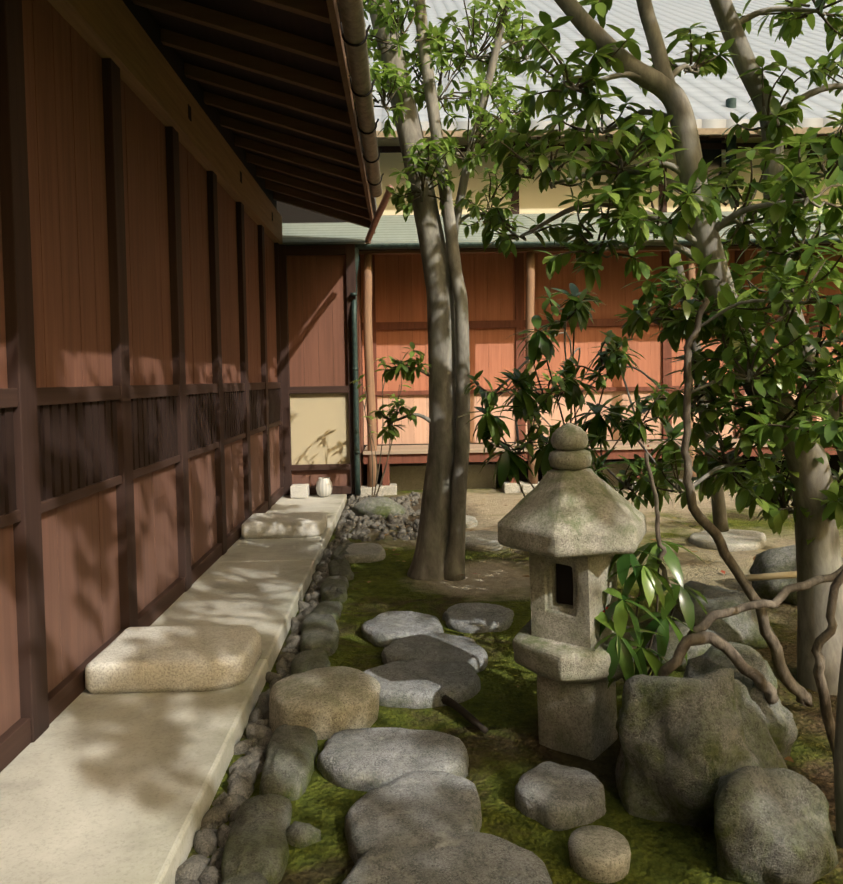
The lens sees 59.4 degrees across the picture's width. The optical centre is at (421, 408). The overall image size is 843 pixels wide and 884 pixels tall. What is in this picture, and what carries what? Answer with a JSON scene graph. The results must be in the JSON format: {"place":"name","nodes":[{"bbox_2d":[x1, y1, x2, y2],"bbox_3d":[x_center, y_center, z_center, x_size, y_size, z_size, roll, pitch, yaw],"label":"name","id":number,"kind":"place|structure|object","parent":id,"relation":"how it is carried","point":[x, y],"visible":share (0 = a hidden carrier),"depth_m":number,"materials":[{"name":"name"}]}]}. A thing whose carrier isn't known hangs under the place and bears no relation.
{"place":"outdoors","nodes":[
{"label":"outdoors","id":0,"kind":"place"},
{"bbox_2d":[278,244,355,494],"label":"wall posts","id":1,"kind":"object","parent":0,"point":[350,288],"visible":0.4,"depth_m":7.98,"materials":[{"name":"brown wood"}]},
{"bbox_2d":[286,245,350,494],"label":"wall rails","id":2,"kind":"object","parent":1,"relation":"attached to","point":[305,250],"visible":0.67,"depth_m":8.00,"materials":[{"name":"brown wood"}]},
{"bbox_2d":[290,393,349,464],"bbox_3d":[-1.105,0.222,8.078,0.640,0.778,0.018,-1,2,-1],"label":"plaster panel","id":3,"kind":"object","parent":1,"relation":"attached to","point":[319,428],"visible":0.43,"depth_m":8.07,"materials":[{"name":"beige paint"}]},
{"bbox_2d":[287,255,363,486],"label":"end wall boards","id":4,"kind":"object","parent":1,"relation":"attached to","point":[311,281],"visible":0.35,"depth_m":8.03,"materials":[{"name":"brown wood"}]},
{"bbox_2d":[345,44,376,215],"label":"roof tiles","id":5,"kind":"object","parent":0,"point":[374,203],"depth_m":7.18,"materials":[{"name":"grey tile"}]},
{"bbox_2d":[132,0,370,227],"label":"eave rafters","id":6,"kind":"object","parent":5,"relation":"attached to","point":[257,32],"visible":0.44,"depth_m":4.64,"materials":[{"name":"brown wood"}]},
{"bbox_2d":[147,0,373,220],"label":"eave roof boards","id":7,"kind":"object","parent":6,"relation":"on","point":[286,21],"depth_m":4.18,"materials":[{"name":"brown wood"}]},
{"bbox_2d":[326,0,374,233],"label":"eave fascia","id":8,"kind":"structure","parent":5,"relation":"attached to","point":[332,6],"depth_m":4.03,"materials":[{"name":"brown wood"}]},
{"bbox_2d":[338,0,381,197],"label":"eave gutter","id":9,"kind":"object","parent":8,"relation":"attached to","point":[353,20],"visible":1,"depth_m":3.88,"materials":[{"name":"brown metal"}]},
{"bbox_2d":[340,22,383,185],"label":"eave gutter hooks","id":10,"kind":"object","parent":9,"relation":"on","point":[357,45],"visible":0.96,"depth_m":4.06,"materials":[{"name":"black metal"}]},
{"bbox_2d":[365,185,393,243],"bbox_3d":[-0.408,-1.790,6.929,0.070,0.291,1.262,-2,2,-13],"label":"downspout","id":11,"kind":"object","parent":9,"relation":"attached to","point":[378,214],"visible":0.88,"depth_m":6.86,"materials":[{"name":"brown metal"}]},
{"bbox_2d":[351,0,551,443],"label":"tree leaves","id":12,"kind":"object","parent":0,"point":[510,66],"visible":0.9,"depth_m":4.71,"materials":[{"name":"green plant"}]},
{"bbox_2d":[187,478,746,865],"bbox_3d":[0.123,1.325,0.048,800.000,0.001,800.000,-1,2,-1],"label":"ground","id":13,"kind":"structure","parent":0,"point":[223,786],"depth_m":2.62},
{"bbox_2d":[0,494,346,883],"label":"walkway concrete slabs","id":14,"kind":"structure","parent":13,"relation":"on","point":[121,788],"depth_m":2.46,"materials":[{"name":"beige concrete"}]},
{"bbox_2d":[0,0,283,742],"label":"wall posts","id":15,"kind":"object","parent":14,"relation":"on","point":[21,377],"visible":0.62,"depth_m":3.40,"materials":[{"name":"brown wood"}]},
{"bbox_2d":[0,382,282,771],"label":"wall rails","id":16,"kind":"object","parent":15,"relation":"attached to","point":[63,695],"visible":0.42,"depth_m":3.22,"materials":[{"name":"brown wood"}]},
{"bbox_2d":[0,388,279,515],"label":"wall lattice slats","id":17,"kind":"object","parent":16,"relation":"attached to","point":[78,445],"visible":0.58,"depth_m":3.29,"materials":[{"name":"brown wood"}]},
{"bbox_2d":[85,512,326,693],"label":"step stones","id":18,"kind":"object","parent":14,"relation":"on","point":[157,659],"visible":1,"depth_m":3.04,"materials":[{"name":"beige stone"}]},
{"bbox_2d":[290,484,308,497],"bbox_3d":[-1.298,0.882,7.892,0.180,0.129,0.180,-1,2,-1],"label":"stone block","id":19,"kind":"object","parent":14,"relation":"on","point":[299,490],"depth_m":7.80,"materials":[{"name":"stone"}]},
{"bbox_2d":[316,477,331,496],"bbox_3d":[-1.039,0.843,7.897,0.176,0.200,0.176,-1,2,-1],"label":"ceramic pot","id":20,"kind":"object","parent":14,"relation":"on","point":[323,486],"visible":1,"depth_m":7.83,"materials":[{"name":"ceramic"}]},
{"bbox_2d":[122,0,276,208],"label":"long wall","id":21,"kind":"structure","parent":13,"relation":"on","point":[145,19],"depth_m":4.72,"materials":[{"name":"brown wood"}]},
{"bbox_2d":[0,0,276,387],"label":"wall boards","id":22,"kind":"object","parent":21,"relation":"attached to","point":[66,172],"visible":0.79,"depth_m":3.33,"materials":[{"name":"brown wood"}]},
{"bbox_2d":[0,425,279,735],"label":"wall boards","id":23,"kind":"object","parent":21,"relation":"attached to","point":[81,577],"visible":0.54,"depth_m":3.28,"materials":[{"name":"brown wood"}]},
{"bbox_2d":[47,0,282,243],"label":"wall beam","id":24,"kind":"structure","parent":21,"relation":"attached to","point":[114,31],"depth_m":4.02,"materials":[{"name":"brown wood"}]},
{"bbox_2d":[188,104,272,220],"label":"long wall beam mortises","id":25,"kind":"object","parent":24,"relation":"attached to","point":[189,113],"visible":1,"depth_m":4.52,"materials":[{"name":"black wood"}]},
{"bbox_2d":[301,256,363,498],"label":"end wall","id":26,"kind":"structure","parent":13,"relation":"on","point":[333,360],"depth_m":8.04,"materials":[{"name":"brown wood"}]},
{"bbox_2d":[277,201,840,484],"bbox_3d":[1.701,-1.556,14.418,20.000,4.500,11.150,-1,2,-1],"label":"framing","id":27,"kind":"object","parent":13,"relation":"on","point":[290,213],"visible":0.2,"depth_m":9.02,"materials":[{"name":"brown wood"}]},
{"bbox_2d":[372,250,816,444],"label":"wooden posts","id":28,"kind":"object","parent":27,"relation":"on","point":[519,314],"visible":0.1,"depth_m":9.08,"materials":[{"name":"brown wood"}]},
{"bbox_2d":[363,439,832,454],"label":"veranda bench planks","id":29,"kind":"object","parent":13,"relation":"on","point":[421,449],"visible":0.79,"depth_m":8.42,"materials":[{"name":"wood"}]},
{"bbox_2d":[363,249,842,486],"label":"wooden posts","id":30,"kind":"object","parent":13,"relation":"on","point":[368,337],"visible":0.56,"depth_m":8.30,"materials":[{"name":"brown wood"}]},
{"bbox_2d":[250,483,842,883],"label":"garden ground","id":31,"kind":"structure","parent":0,"point":[506,751],"depth_m":2.87,"materials":[{"name":"green plant"}]},
{"bbox_2d":[221,542,353,883],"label":"edging stones","id":32,"kind":"object","parent":31,"relation":"on","point":[264,833],"visible":0.96,"depth_m":2.32,"materials":[{"name":"grey stone"}]},
{"bbox_2d":[175,491,420,883],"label":"pebbles","id":33,"kind":"object","parent":31,"relation":"on","point":[244,771],"visible":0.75,"depth_m":2.76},
{"bbox_2d":[269,666,380,739],"bbox_3d":[-0.376,1.153,2.862,0.437,0.198,0.410,-1,2,-1],"label":"stepping stone","id":34,"kind":"object","parent":31,"relation":"on","point":[323,703],"visible":0.88,"depth_m":2.75,"materials":[{"name":"beige stone"}]},
{"bbox_2d":[317,602,605,883],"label":"stepping stones","id":35,"kind":"object","parent":31,"relation":"on","point":[413,815],"visible":0.92,"depth_m":2.25,"materials":[{"name":"grey stone"}]},
{"bbox_2d":[441,695,487,733],"bbox_3d":[0.151,1.159,2.825,0.038,0.049,0.339,-2,3,-27],"label":"fallen stick","id":36,"kind":"object","parent":31,"relation":"on","point":[467,715],"visible":0.94,"depth_m":2.78,"materials":[{"name":"brown wood"}]},
{"bbox_2d":[345,515,765,883],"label":"stones","id":37,"kind":"object","parent":31,"relation":"on","point":[599,854],"visible":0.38,"depth_m":2.01,"materials":[{"name":"beige stone"}]},
{"bbox_2d":[498,468,645,759],"bbox_3d":[0.541,0.713,2.616,0.534,1.012,0.490,-2,2,-1],"label":"stone lantern","id":38,"kind":"object","parent":31,"relation":"on","point":[558,513],"visible":0.71,"depth_m":2.49,"materials":[{"name":"grey stone"}]},
{"bbox_2d":[548,423,591,469],"bbox_3d":[0.519,0.133,2.592,0.152,0.163,0.150,-2,2,-1],"label":"lantern finial","id":39,"kind":"object","parent":38,"relation":"attached to","point":[569,441],"visible":0.98,"depth_m":2.54,"materials":[{"name":"grey stone"}]},
{"bbox_2d":[529,552,617,647],"bbox_3d":[0.539,0.630,2.613,0.231,0.340,0.232,1,3,39],"label":"lantern firebox","id":40,"kind":"object","parent":38,"relation":"attached to","point":[577,623],"visible":0.65,"depth_m":2.53,"materials":[{"name":"grey stone"}]},
{"bbox_2d":[556,563,572,604],"bbox_3d":[0.537,0.603,2.611,0.083,0.149,0.131,1,3,34],"label":"lantern opening","id":41,"kind":"object","parent":40,"relation":"attached to","point":[564,581],"visible":0.3,"depth_m":2.56,"materials":[{"name":"black"}]},
{"bbox_2d":[358,495,796,761],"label":"fallen leaves","id":42,"kind":"object","parent":31,"relation":"on","point":[788,758],"visible":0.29,"depth_m":4.80,"materials":[{"name":"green plant"}]},
{"bbox_2d":[351,496,842,883],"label":"boulders","id":43,"kind":"object","parent":31,"relation":"on","point":[709,738],"visible":0.79,"depth_m":2.13,"materials":[{"name":"grey stone"}]},
{"bbox_2d":[745,571,796,580],"bbox_3d":[1.697,0.784,3.473,0.413,0.051,0.033,-1,2,-1],"label":"bamboo pole","id":44,"kind":"object","parent":43,"relation":"on","point":[771,576],"visible":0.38,"depth_m":3.46,"materials":[{"name":"beige wood"}]},
{"bbox_2d":[360,460,837,496],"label":"veranda foundation stones","id":45,"kind":"object","parent":31,"relation":"on","point":[410,476],"visible":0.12,"depth_m":8.79,"materials":[{"name":"grey stone"}]},
{"bbox_2d":[363,446,837,485],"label":"veranda bench legs","id":46,"kind":"object","parent":45,"relation":"on","point":[422,458],"visible":0.31,"depth_m":8.38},
{"bbox_2d":[644,297,842,764],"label":"twisted vine branches","id":47,"kind":"object","parent":31,"relation":"on","point":[700,635],"visible":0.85,"depth_m":2.55,"materials":[{"name":"brown plant"}]},
{"bbox_2d":[363,388,838,444],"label":"wall panels","id":48,"kind":"object","parent":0,"point":[411,433],"visible":0.17,"depth_m":9.14,"materials":[{"name":"beige paint"}]},
{"bbox_2d":[361,315,840,395],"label":"horizontal rails","id":49,"kind":"object","parent":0,"point":[472,324],"visible":0.3,"depth_m":9.05,"materials":[{"name":"brown wood"}]},
{"bbox_2d":[360,249,842,391],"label":"wall panels","id":50,"kind":"object","parent":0,"point":[489,280],"visible":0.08,"depth_m":9.09,"materials":[{"name":"brown wood"}]},
{"bbox_2d":[376,135,842,214],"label":"wall","id":51,"kind":"structure","parent":0,"point":[533,199],"depth_m":9.03,"materials":[{"name":"beige paint"}]},
{"bbox_2d":[280,210,842,244],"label":"pent roof","id":52,"kind":"structure","parent":51,"relation":"attached to","point":[394,229],"depth_m":8.43,"materials":[{"name":"green metal"}]},
{"bbox_2d":[286,98,842,494],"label":"gutter and downspout","id":53,"kind":"object","parent":52,"relation":"attached to","point":[730,102],"visible":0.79,"depth_m":8.01,"materials":[{"name":"metal"}]},
{"bbox_2d":[359,244,835,250],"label":"eave fascia","id":54,"kind":"structure","parent":52,"relation":"attached to","point":[528,248],"depth_m":8.16,"materials":[{"name":"brown wood"}]},
{"bbox_2d":[359,245,836,254],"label":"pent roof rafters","id":55,"kind":"object","parent":52,"relation":"attached to","point":[522,251],"depth_m":8.29,"materials":[{"name":"brown wood"}]},
{"bbox_2d":[364,0,842,130],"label":"roof tiles","id":56,"kind":"object","parent":51,"relation":"on","point":[709,94],"depth_m":11.74,"materials":[{"name":"grey tile"}]},
{"bbox_2d":[376,127,842,137],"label":"roof fascia","id":57,"kind":"structure","parent":56,"relation":"attached to","point":[702,131],"depth_m":8.41,"materials":[{"name":"brown wood"}]},
{"bbox_3d":[1.812,-3.319,8.860,20.000,0.285,0.920,-1,2,-1],"label":"upper roof soffit","id":58,"kind":"object","parent":56,"relation":"attached to","visible":0},
{"bbox_2d":[503,134,828,139],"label":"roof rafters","id":59,"kind":"object","parent":58,"relation":"attached to","point":[722,136],"visible":0.04,"depth_m":8.81,"materials":[{"name":"brown wood"}]},
{"bbox_2d":[700,140,721,184],"bbox_3d":[3.424,-2.992,9.066,0.505,0.567,0.020,-1,2,-1],"label":"window","id":60,"kind":"structure","parent":51,"relation":"attached to","point":[708,155],"depth_m":9.06,"materials":[{"name":"black glass"}]},
{"bbox_2d":[463,0,842,544],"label":"tree leaves","id":61,"kind":"object","parent":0,"point":[624,190],"visible":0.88,"depth_m":2.96,"materials":[{"name":"green plant"}]}
]}

